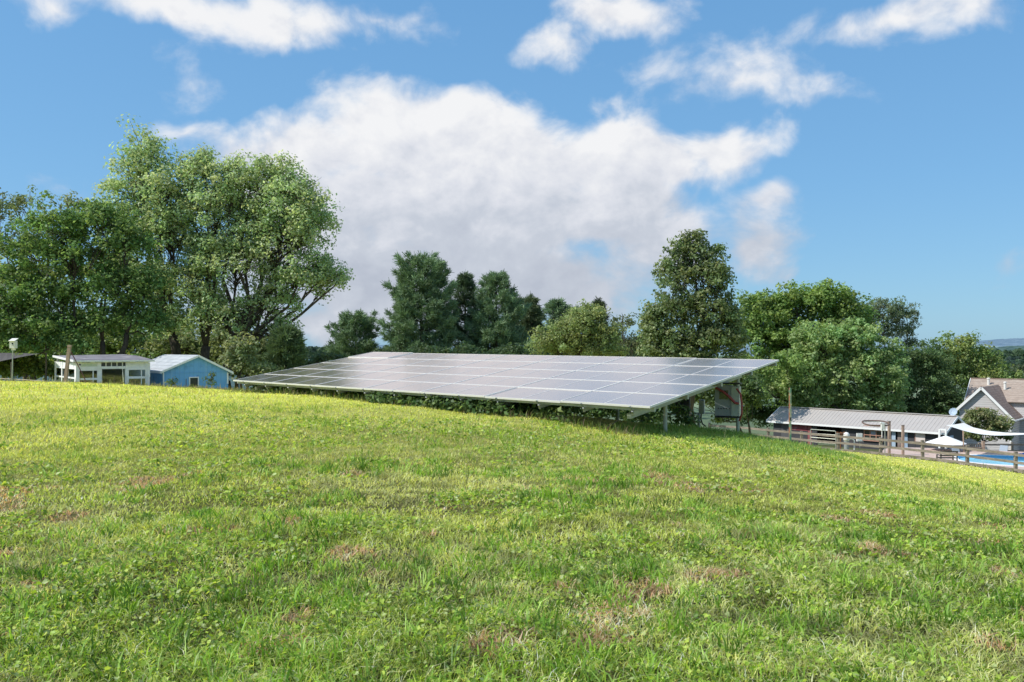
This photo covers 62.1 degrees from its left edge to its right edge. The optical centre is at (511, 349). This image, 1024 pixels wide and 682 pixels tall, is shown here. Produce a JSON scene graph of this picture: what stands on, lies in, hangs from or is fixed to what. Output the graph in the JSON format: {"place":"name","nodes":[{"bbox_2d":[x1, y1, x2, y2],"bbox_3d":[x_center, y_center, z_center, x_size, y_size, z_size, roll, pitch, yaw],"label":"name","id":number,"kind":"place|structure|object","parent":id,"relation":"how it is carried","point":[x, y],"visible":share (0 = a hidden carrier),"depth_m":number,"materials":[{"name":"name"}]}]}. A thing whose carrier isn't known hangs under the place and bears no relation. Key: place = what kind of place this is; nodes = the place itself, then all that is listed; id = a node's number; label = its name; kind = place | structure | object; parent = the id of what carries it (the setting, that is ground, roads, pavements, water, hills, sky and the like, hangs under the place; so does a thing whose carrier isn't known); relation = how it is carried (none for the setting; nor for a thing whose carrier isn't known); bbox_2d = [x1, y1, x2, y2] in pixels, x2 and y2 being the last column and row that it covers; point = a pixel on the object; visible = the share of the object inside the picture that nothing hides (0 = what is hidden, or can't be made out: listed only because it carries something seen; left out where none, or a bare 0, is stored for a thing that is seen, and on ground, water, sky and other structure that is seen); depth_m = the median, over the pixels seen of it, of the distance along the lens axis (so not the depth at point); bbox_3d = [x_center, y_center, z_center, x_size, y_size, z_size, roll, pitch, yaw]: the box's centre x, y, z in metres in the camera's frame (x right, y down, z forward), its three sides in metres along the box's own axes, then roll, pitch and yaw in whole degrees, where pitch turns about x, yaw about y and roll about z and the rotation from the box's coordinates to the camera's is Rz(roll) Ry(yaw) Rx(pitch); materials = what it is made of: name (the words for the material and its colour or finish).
{"place":"outdoors","nodes":[
{"label":"outdoors","id":0,"kind":"place"},
{"bbox_2d":[0,348,330,389],"bbox_3d":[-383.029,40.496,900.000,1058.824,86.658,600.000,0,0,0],"label":"hills","id":1,"kind":"structure","parent":0,"point":[229,377],"depth_m":689.53,"materials":[{"name":"green plant"}]},
{"bbox_2d":[0,356,1023,681],"bbox_3d":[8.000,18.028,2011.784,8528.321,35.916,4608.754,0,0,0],"label":"ground","id":2,"kind":"structure","parent":0,"point":[706,418],"depth_m":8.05,"materials":[{"name":"green plant"}]},
{"bbox_2d":[9,338,17,380],"bbox_3d":[-19.344,0.484,32.989,0.240,1.863,0.277,0,0,0],"label":"birdhouse","id":3,"kind":"object","parent":2,"relation":"on","point":[12,343],"visible":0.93,"depth_m":32.96,"materials":[{"name":"wood"}]},
{"bbox_2d":[0,359,30,380],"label":"garden shrub","id":4,"kind":"object","parent":2,"relation":"on","point":[5,366],"visible":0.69,"depth_m":38.61,"materials":[{"name":"green plant"}]},
{"bbox_2d":[0,353,46,380],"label":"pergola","id":5,"kind":"object","parent":2,"relation":"on","point":[5,356],"visible":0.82,"depth_m":38.48,"materials":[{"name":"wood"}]},
{"bbox_2d":[0,362,55,381],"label":"wire fence","id":6,"kind":"object","parent":2,"relation":"on","point":[19,379],"visible":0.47,"depth_m":33.29,"materials":[{"name":"grey metal"}]},
{"bbox_2d":[6,351,53,379],"bbox_3d":[-22.202,0.985,39.311,1.976,1.901,1.879,0,0,0],"label":"garden shrub","id":7,"kind":"object","parent":2,"relation":"on","point":[34,364],"visible":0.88,"depth_m":38.99,"materials":[{"name":"green plant"}]},
{"bbox_2d":[37,360,53,379],"bbox_3d":[-21.469,1.226,39.716,1.280,1.534,1.293,0,0,0],"label":"garden shrub","id":8,"kind":"object","parent":2,"relation":"on","point":[50,368],"visible":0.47,"depth_m":39.34,"materials":[{"name":"green plant"}]},
{"bbox_2d":[0,184,96,380],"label":"locust tree","id":9,"kind":"object","parent":2,"relation":"on","point":[19,200],"visible":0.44,"depth_m":61.80,"materials":[{"name":"green plant"}]},
{"bbox_2d":[0,281,97,381],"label":"maple tree","id":10,"kind":"object","parent":2,"relation":"on","point":[13,323],"visible":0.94,"depth_m":41.73,"materials":[{"name":"green plant"}]},
{"bbox_2d":[63,345,71,381],"bbox_3d":[-18.044,0.704,34.500,0.337,1.802,0.120,0,0,0],"label":"leaning post","id":11,"kind":"object","parent":2,"relation":"on","point":[67,363],"visible":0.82,"depth_m":34.45,"materials":[{"name":"brown wood"}]},
{"bbox_2d":[71,352,86,382],"bbox_3d":[-17.579,0.761,34.569,0.796,1.455,0.109,0,0,5],"label":"guy cable","id":12,"kind":"object","parent":11,"relation":"attached to","point":[78,366],"visible":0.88,"depth_m":34.59,"materials":[{"name":"metal"}]},
{"bbox_2d":[0,344,163,377],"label":"understory bush","id":13,"kind":"object","parent":2,"relation":"on","point":[151,356],"visible":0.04,"depth_m":46.95,"materials":[{"name":"green plant"}]},
{"bbox_2d":[0,190,179,366],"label":"maple tree","id":14,"kind":"object","parent":2,"relation":"on","point":[71,225],"visible":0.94,"depth_m":43.02,"materials":[{"name":"green plant"}]},
{"bbox_2d":[0,244,198,337],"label":"broadleaf tree","id":15,"kind":"object","parent":2,"relation":"on","point":[51,273],"visible":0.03,"depth_m":65.32,"materials":[{"name":"green plant"}]},
{"bbox_2d":[53,354,154,385],"bbox_3d":[-18.148,0.984,37.595,3.174,1.541,4.897,0,0,-38],"label":"greenhouse","id":16,"kind":"object","parent":2,"relation":"on","point":[114,368],"visible":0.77,"depth_m":36.64,"materials":[{"name":"white paint"}]},
{"bbox_2d":[56,368,60,375],"bbox_3d":[-20.198,0.980,37.925,0.010,0.330,1.346,0,0,-38],"label":"side window","id":17,"kind":"structure","parent":16,"relation":"in","point":[58,370],"depth_m":38.06,"materials":[{"name":"white glass"}]},
{"bbox_2d":[68,369,73,376],"bbox_3d":[-18.526,0.980,35.786,0.010,0.330,1.416,0,0,-38],"label":"side window","id":18,"kind":"structure","parent":16,"relation":"in","point":[71,371],"depth_m":35.85,"materials":[{"name":"white glass"}]},
{"bbox_2d":[101,368,125,383],"bbox_3d":[-16.798,1.229,35.856,0.952,0.910,0.060,0,0,-38],"label":"glass door","id":19,"kind":"structure","parent":16,"relation":"in","point":[101,368],"depth_m":35.85,"materials":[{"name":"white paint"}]},
{"bbox_2d":[1,314,266,377],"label":"understory bush","id":20,"kind":"object","parent":2,"relation":"on","point":[113,343],"visible":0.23,"depth_m":56.68,"materials":[{"name":"green plant"}]},
{"bbox_2d":[164,376,178,386],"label":"weed plant","id":21,"kind":"object","parent":2,"relation":"on","point":[172,382],"visible":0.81,"depth_m":36.36,"materials":[{"name":"green plant"}]},
{"bbox_2d":[149,354,233,389],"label":"garden shed","id":22,"kind":"structure","parent":2,"relation":"on","point":[186,370],"depth_m":38.50,"materials":[{"name":"blue wood"}]},
{"bbox_2d":[189,377,198,387],"bbox_3d":[-14.319,1.501,38.286,0.472,0.568,0.067,0,0,-38],"label":"window","id":23,"kind":"structure","parent":22,"relation":"in","point":[192,380],"depth_m":38.29,"materials":[{"name":"white glass"}]},
{"bbox_2d":[143,321,269,389],"bbox_3d":[-19.297,0.676,55.852,9.885,6.089,4.433,0,0,0],"label":"broadleaf tree","id":24,"kind":"object","parent":2,"relation":"on","point":[187,341],"visible":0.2,"depth_m":55.48,"materials":[{"name":"green plant"}]},
{"bbox_2d":[202,371,216,386],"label":"weed plant","id":25,"kind":"object","parent":2,"relation":"on","point":[211,378],"visible":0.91,"depth_m":36.38,"materials":[{"name":"green plant"}]},
{"bbox_2d":[85,112,354,376],"bbox_3d":[-16.684,-5.125,49.076,15.388,16.573,6.218,0,0,0],"label":"maple tree","id":26,"kind":"object","parent":2,"relation":"on","point":[296,219],"visible":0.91,"depth_m":48.34,"materials":[{"name":"green plant"}]},
{"bbox_2d":[217,331,284,388],"bbox_3d":[-12.911,0.767,41.999,3.351,3.394,1.965,0,0,0],"label":"understory bush","id":27,"kind":"object","parent":2,"relation":"on","point":[229,357],"visible":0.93,"depth_m":41.70,"materials":[{"name":"green plant"}]},
{"bbox_2d":[260,323,308,371],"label":"pine tree","id":28,"kind":"object","parent":2,"relation":"on","point":[286,345],"visible":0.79,"depth_m":46.44,"materials":[{"name":"green plant"}]},
{"bbox_2d":[283,352,345,365],"bbox_3d":[-12.250,1.776,50.004,5.195,3.346,2.155,0,0,0],"label":"understory bush","id":29,"kind":"object","parent":2,"relation":"on","point":[320,358],"visible":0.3,"depth_m":49.80,"materials":[{"name":"green plant"}]},
{"bbox_2d":[323,308,380,360],"bbox_3d":[-11.562,0.867,61.853,4.512,7.842,4.560,0,0,0],"label":"pine tree","id":30,"kind":"object","parent":2,"relation":"on","point":[360,323],"visible":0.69,"depth_m":61.20,"materials":[{"name":"green plant"}]},
{"bbox_2d":[375,250,461,351],"bbox_3d":[-6.239,-1.026,59.974,6.823,12.057,6.265,0,0,32],"label":"pine tree","id":31,"kind":"object","parent":2,"relation":"on","point":[411,289],"visible":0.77,"depth_m":58.79,"materials":[{"name":"green plant"}]},
{"bbox_2d":[372,340,564,354],"bbox_3d":[-3.087,2.111,55.888,13.323,5.469,3.156,0,0,0],"label":"understory bush","id":32,"kind":"object","parent":2,"relation":"on","point":[504,350],"visible":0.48,"depth_m":55.71,"materials":[{"name":"green plant"}]},
{"bbox_2d":[443,271,493,350],"bbox_3d":[-3.366,-0.221,63.016,4.512,11.531,4.607,0,0,0],"label":"pine tree","id":33,"kind":"object","parent":2,"relation":"on","point":[466,282],"visible":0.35,"depth_m":62.40,"materials":[{"name":"green plant"}]},
{"bbox_2d":[453,270,534,352],"bbox_3d":[-1.177,-0.143,61.016,6.292,11.356,6.227,0,0,0],"label":"pine tree","id":34,"kind":"object","parent":2,"relation":"on","point":[497,288],"visible":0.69,"depth_m":60.12,"materials":[{"name":"green plant"}]},
{"bbox_2d":[233,352,778,431],"bbox_3d":[-1.079,1.040,21.020,13.866,1.947,4.959,0,0,43],"label":"solar array","id":35,"kind":"object","parent":2,"relation":"on","point":[637,386],"visible":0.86,"depth_m":19.13,"materials":[{"name":"grey glass"}]},
{"bbox_2d":[672,397,690,413],"bbox_3d":[3.881,1.250,19.495,0.400,0.436,0.130,0,0,23],"label":"junction box","id":36,"kind":"object","parent":35,"relation":"attached to","point":[687,403],"visible":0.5,"depth_m":19.41,"materials":[{"name":"grey metal"}]},
{"bbox_2d":[699,400,704,413],"bbox_3d":[4.351,1.308,19.495,0.120,0.321,0.130,0,0,23],"label":"junction box","id":37,"kind":"object","parent":35,"relation":"attached to","point":[701,406],"visible":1,"depth_m":19.44,"materials":[{"name":"metal"}]},
{"bbox_2d":[715,382,741,417],"bbox_3d":[4.435,1.035,17.484,0.534,0.715,0.356,0,0,23],"label":"inverter cabinet","id":38,"kind":"object","parent":35,"relation":"attached to","point":[727,401],"visible":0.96,"depth_m":17.41,"materials":[{"name":"metal"}]},
{"bbox_2d":[736,388,743,420],"bbox_3d":[4.642,1.118,17.249,0.169,0.675,0.131,0,0,0],"label":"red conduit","id":39,"kind":"object","parent":38,"relation":"attached to","point":[741,405],"visible":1,"depth_m":17.19,"materials":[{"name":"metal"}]},
{"bbox_2d":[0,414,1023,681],"bbox_3d":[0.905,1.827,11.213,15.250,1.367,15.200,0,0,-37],"label":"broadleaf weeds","id":40,"kind":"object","parent":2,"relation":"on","point":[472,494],"visible":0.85,"depth_m":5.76,"materials":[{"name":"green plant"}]},
{"bbox_2d":[0,376,1023,473],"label":"rough grass","id":41,"kind":"structure","parent":2,"relation":"on","point":[195,386],"depth_m":33.97,"materials":[{"name":"green plant"}]},
{"bbox_2d":[503,294,546,339],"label":"pine tree","id":42,"kind":"object","parent":2,"relation":"on","point":[518,322],"visible":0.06,"depth_m":66.17,"materials":[{"name":"green plant"}]},
{"bbox_2d":[519,293,546,349],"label":"spruce tree","id":43,"kind":"object","parent":2,"relation":"on","point":[537,311],"visible":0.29,"depth_m":65.53,"materials":[{"name":"green plant"}]},
{"bbox_2d":[227,385,865,459],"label":"undergrowth","id":44,"kind":"object","parent":2,"relation":"on","point":[515,409],"visible":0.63,"depth_m":17.27,"materials":[{"name":"green plant"}]},
{"bbox_2d":[540,297,572,354],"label":"pine tree","id":45,"kind":"object","parent":2,"relation":"on","point":[557,305],"visible":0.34,"depth_m":69.50,"materials":[{"name":"green plant"}]},
{"bbox_2d":[552,304,586,413],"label":"pine tree","id":46,"kind":"object","parent":2,"relation":"on","point":[577,306],"visible":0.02,"depth_m":69.52,"materials":[{"name":"green plant"}]},
{"bbox_2d":[126,345,1023,373],"bbox_3d":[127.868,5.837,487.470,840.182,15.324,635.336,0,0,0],"label":"distant woods","id":47,"kind":"object","parent":2,"relation":"on","point":[1015,356],"visible":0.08,"depth_m":270.87,"materials":[{"name":"green plant"}]},
{"bbox_2d":[524,298,632,415],"bbox_3d":[3.916,1.008,49.981,6.463,8.155,3.879,0,0,0],"label":"willow tree","id":48,"kind":"object","parent":2,"relation":"on","point":[568,333],"visible":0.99,"depth_m":49.39,"materials":[{"name":"green plant"}]},
{"bbox_2d":[592,297,609,417],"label":"spruce tree","id":49,"kind":"object","parent":2,"relation":"on","point":[599,301],"visible":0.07,"depth_m":67.74,"materials":[{"name":"green plant"}]},
{"bbox_2d":[574,331,650,356],"bbox_3d":[7.335,2.230,59.977,6.591,7.749,3.045,0,0,0],"label":"understory bush","id":50,"kind":"object","parent":2,"relation":"on","point":[631,345],"visible":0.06,"depth_m":59.52,"materials":[{"name":"green plant"}]},
{"bbox_2d":[562,406,668,422],"bbox_3d":[2.258,2.008,27.132,5.570,1.132,1.590,0,0,0],"label":"understory bush","id":51,"kind":"object","parent":2,"relation":"on","point":[656,419],"visible":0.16,"depth_m":26.77,"materials":[{"name":"green plant"}]},
{"bbox_2d":[609,312,643,356],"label":"locust tree","id":52,"kind":"object","parent":2,"relation":"on","point":[631,323],"visible":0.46,"depth_m":57.79,"materials":[{"name":"green plant"}]},
{"bbox_2d":[667,412,714,426],"bbox_3d":[4.210,1.737,19.759,1.282,0.555,0.153,0,0,0],"label":"conduit stand","id":53,"kind":"object","parent":2,"relation":"on","point":[700,416],"visible":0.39,"depth_m":19.77,"materials":[{"name":"metal"}]},
{"bbox_2d":[634,228,753,423],"bbox_3d":[8.095,-0.691,37.921,5.278,9.478,3.181,0,0,0],"label":"pear tree","id":54,"kind":"object","parent":2,"relation":"on","point":[709,337],"visible":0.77,"depth_m":37.56,"materials":[{"name":"green plant"}]},
{"bbox_2d":[667,371,772,432],"bbox_3d":[10.155,2.792,43.026,6.070,4.385,3.021,0,0,0],"label":"understory bush","id":55,"kind":"object","parent":2,"relation":"on","point":[754,396],"visible":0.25,"depth_m":42.55,"materials":[{"name":"green plant"}]},
{"bbox_2d":[789,388,790,439],"bbox_3d":[9.812,2.451,29.998,0.068,2.220,0.063,0,0,0],"label":"steel post","id":56,"kind":"object","parent":2,"relation":"on","point":[790,413],"visible":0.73,"depth_m":29.97,"materials":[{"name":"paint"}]},
{"bbox_2d":[732,277,884,410],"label":"maple tree","id":57,"kind":"object","parent":2,"relation":"on","point":[774,318],"visible":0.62,"depth_m":95.23,"materials":[{"name":"green plant"}]},
{"bbox_2d":[810,429,835,447],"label":"tube gate","id":58,"kind":"structure","parent":2,"relation":"on","point":[823,438],"depth_m":63.20,"materials":[{"name":"metal"}]},
{"bbox_2d":[759,315,915,445],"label":"maple tree","id":59,"kind":"object","parent":2,"relation":"on","point":[845,344],"visible":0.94,"depth_m":89.51,"materials":[{"name":"green plant"}]},
{"bbox_2d":[843,431,854,449],"bbox_3d":[23.377,6.578,59.000,0.785,1.944,0.433,0,0,0],"label":"pool filter","id":60,"kind":"object","parent":2,"relation":"on","point":[846,433],"visible":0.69,"depth_m":58.88,"materials":[{"name":"white plastic"}]},
{"bbox_2d":[735,388,965,427],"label":"understory bush","id":61,"kind":"object","parent":2,"relation":"on","point":[944,405],"visible":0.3,"depth_m":97.12,"materials":[{"name":"green plant"}]},
{"bbox_2d":[856,433,862,440],"bbox_3d":[24.226,6.769,59.295,0.377,1.888,0.150,0,0,0],"label":"control panel","id":62,"kind":"object","parent":2,"relation":"on","point":[859,434],"visible":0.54,"depth_m":59.23,"materials":[{"name":"metal"}]},
{"bbox_2d":[766,406,963,449],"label":"barn","id":63,"kind":"structure","parent":2,"relation":"on","point":[924,427],"depth_m":77.53,"materials":[{"name":"grey metal"}]},
{"bbox_2d":[863,425,882,441],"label":"window","id":64,"kind":"structure","parent":63,"relation":"in","point":[867,433],"depth_m":76.41,"materials":[{"name":"glass"}]},
{"bbox_2d":[892,431,895,446],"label":"door","id":65,"kind":"structure","parent":63,"relation":"in","point":[893,432],"depth_m":74.86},
{"bbox_2d":[898,432,900,446],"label":"door","id":66,"kind":"structure","parent":63,"relation":"in","point":[899,433],"depth_m":74.64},
{"bbox_2d":[949,408,956,414],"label":"satellite dish","id":67,"kind":"object","parent":63,"relation":"attached to","point":[952,411],"visible":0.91,"depth_m":76.00,"materials":[{"name":"metal"}]},
{"bbox_2d":[708,422,1023,472],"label":"board fence","id":68,"kind":"object","parent":2,"relation":"on","point":[967,456],"visible":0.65,"depth_m":50.07,"materials":[{"name":"brown wood"}]},
{"bbox_2d":[862,420,889,452],"bbox_3d":[25.402,6.511,59.400,1.847,3.080,1.759,0,0,0],"label":"ring antenna","id":69,"kind":"object","parent":2,"relation":"on","point":[886,422],"visible":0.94,"depth_m":59.41,"materials":[{"name":"metal"}]},
{"bbox_2d":[880,422,884,436],"bbox_3d":[24.807,6.242,57.000,0.244,2.760,0.200,0,0,0],"label":"lamp box","id":70,"kind":"object","parent":69,"relation":"attached to","point":[882,426],"visible":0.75,"depth_m":56.92,"materials":[{"name":"white plastic"}]},
{"bbox_2d":[862,295,924,374],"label":"locust tree","id":71,"kind":"object","parent":2,"relation":"on","point":[898,311],"visible":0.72,"depth_m":109.26,"materials":[{"name":"green plant"}]},
{"bbox_2d":[887,338,962,413],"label":"broadleaf tree","id":72,"kind":"object","parent":2,"relation":"on","point":[930,361],"visible":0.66,"depth_m":97.68,"materials":[{"name":"green plant"}]},
{"bbox_2d":[936,451,957,463],"bbox_3d":[28.003,6.932,54.750,1.154,0.884,0.560,0,0,0],"label":"park bench","id":73,"kind":"object","parent":2,"relation":"on","point":[941,457],"visible":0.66,"depth_m":54.49,"materials":[{"name":"brown wood"}]},
{"bbox_2d":[917,329,1023,413],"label":"walnut tree","id":74,"kind":"object","parent":2,"relation":"on","point":[971,359],"visible":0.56,"depth_m":110.93,"materials":[{"name":"green plant"}]},
{"bbox_2d":[962,407,1015,441],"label":"bush","id":75,"kind":"object","parent":2,"relation":"on","point":[991,421],"visible":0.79,"depth_m":79.44,"materials":[{"name":"green plant"}]},
{"bbox_2d":[956,378,1023,449],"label":"house","id":76,"kind":"structure","parent":2,"relation":"on","point":[1003,396],"depth_m":93.25,"materials":[{"name":"grey"}]},
{"bbox_2d":[978,442,1023,451],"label":"board fence","id":77,"kind":"object","parent":2,"relation":"on","point":[1012,444],"visible":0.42,"depth_m":66.86,"materials":[{"name":"brown wood"}]},
{"bbox_2d":[1008,364,1023,377],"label":"broadleaf tree","id":78,"kind":"object","parent":2,"relation":"on","point":[1019,367],"visible":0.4,"depth_m":189.44,"materials":[{"name":"green plant"}]},
{"bbox_2d":[0,0,1023,346],"label":"sky","id":79,"kind":"structure","parent":0,"point":[874,147],"materials":[{"name":"blue"}]},
{"bbox_2d":[135,338,1023,356],"bbox_3d":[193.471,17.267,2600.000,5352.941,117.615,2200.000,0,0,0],"label":"hills","id":80,"kind":"structure","parent":0,"point":[1008,342],"depth_m":2354.31,"materials":[{"name":"green plant"}]},
{"bbox_2d":[764,346,1023,367],"bbox_3d":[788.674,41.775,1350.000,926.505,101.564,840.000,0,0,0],"label":"hills","id":81,"kind":"structure","parent":0,"point":[1011,348],"depth_m":1290.38,"materials":[{"name":"green plant"}]},
{"bbox_2d":[882,447,1023,472],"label":"patio","id":82,"kind":"structure","parent":0,"point":[913,453],"depth_m":64.60,"materials":[{"name":"brick"}]},
{"bbox_2d":[888,421,890,452],"bbox_3d":[27.499,6.763,62.000,0.190,3.139,0.190,0,0,0],"label":"wooden post","id":83,"kind":"object","parent":82,"relation":"on","point":[889,435],"visible":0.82,"depth_m":61.92,"materials":[{"name":"brown wood"}]},
{"bbox_2d":[901,425,904,454],"bbox_3d":[28.962,7.032,63.000,0.190,2.916,0.190,0,0,0],"label":"wooden post","id":84,"kind":"object","parent":82,"relation":"on","point":[903,437],"visible":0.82,"depth_m":62.92,"materials":[{"name":"brown wood"}]},
{"bbox_2d":[925,436,966,444],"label":"patio umbrella","id":85,"kind":"object","parent":82,"relation":"on","point":[945,440],"visible":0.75,"depth_m":65.38,"materials":[{"name":"white fabric"}]},
{"bbox_2d":[967,441,984,448],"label":"picket gate","id":86,"kind":"structure","parent":82,"relation":"on","point":[982,445],"depth_m":65.93,"materials":[{"name":"brown wood"}]},
{"bbox_2d":[947,421,1023,451],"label":"shade sail","id":87,"kind":"object","parent":82,"relation":"on","point":[963,427],"visible":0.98,"depth_m":62.78,"materials":[{"name":"white fabric"}]},
{"bbox_2d":[954,454,1023,466],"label":"swimming pool","id":88,"kind":"structure","parent":82,"relation":"on","point":[988,462],"depth_m":60.97,"materials":[{"name":"blue liquid"}]},
{"bbox_2d":[999,445,1007,450],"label":"deck chair","id":89,"kind":"object","parent":82,"relation":"on","point":[1003,447],"visible":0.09,"depth_m":65.69,"materials":[{"name":"white plastic"}]}
]}

